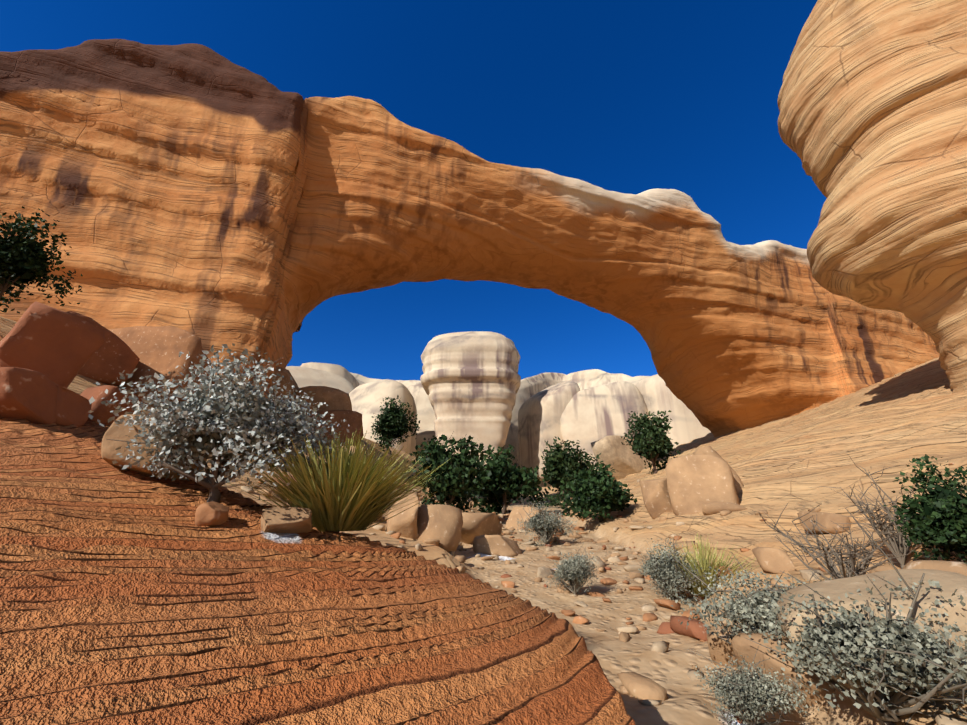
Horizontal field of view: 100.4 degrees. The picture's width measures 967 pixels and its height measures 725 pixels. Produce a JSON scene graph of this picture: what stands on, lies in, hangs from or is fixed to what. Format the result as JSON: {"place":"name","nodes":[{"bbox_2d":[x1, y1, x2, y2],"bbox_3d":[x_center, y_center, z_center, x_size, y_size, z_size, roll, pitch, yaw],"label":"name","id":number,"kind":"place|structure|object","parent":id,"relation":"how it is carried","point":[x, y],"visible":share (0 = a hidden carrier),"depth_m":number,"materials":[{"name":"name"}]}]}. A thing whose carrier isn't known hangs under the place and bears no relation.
{"place":"outdoors","nodes":[
{"label":"outdoors","id":0,"kind":"place"},
{"bbox_2d":[0,0,826,379],"label":"sky","id":1,"kind":"structure","parent":0,"point":[635,97],"materials":[{"name":"blue"}]},
{"bbox_2d":[0,316,966,724],"bbox_3d":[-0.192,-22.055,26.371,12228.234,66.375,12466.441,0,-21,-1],"label":"ground","id":2,"kind":"structure","parent":0,"point":[130,598],"depth_m":2.38,"materials":[{"name":"orange stone"}]},
{"bbox_2d":[0,39,939,436],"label":"rock arch","id":3,"kind":"object","parent":2,"relation":"on","point":[208,197],"visible":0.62,"depth_m":33.28,"materials":[{"name":"stone"}]},
{"bbox_2d":[420,331,520,476],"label":"pillar","id":4,"kind":"structure","parent":2,"relation":"on","point":[470,381],"depth_m":107.07,"materials":[{"name":"beige stone"}]},
{"bbox_2d":[0,301,966,724],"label":"boulders","id":5,"kind":"object","parent":2,"relation":"on","point":[48,353],"visible":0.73,"depth_m":5.15,"materials":[{"name":"brown stone"}]},
{"bbox_2d":[286,362,710,481],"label":"rock cliffs","id":6,"kind":"structure","parent":2,"relation":"on","point":[567,410],"depth_m":113.29,"materials":[{"name":"beige stone"}]},
{"bbox_2d":[350,369,649,486],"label":"cliffs","id":7,"kind":"structure","parent":2,"relation":"on","point":[531,386],"depth_m":153.03,"materials":[{"name":"beige stone"}]},
{"bbox_2d":[777,0,966,392],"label":"balanced rock formation","id":8,"kind":"object","parent":2,"relation":"on","point":[872,107],"visible":0.94,"depth_m":18.27,"materials":[{"name":"stone"}]}
]}

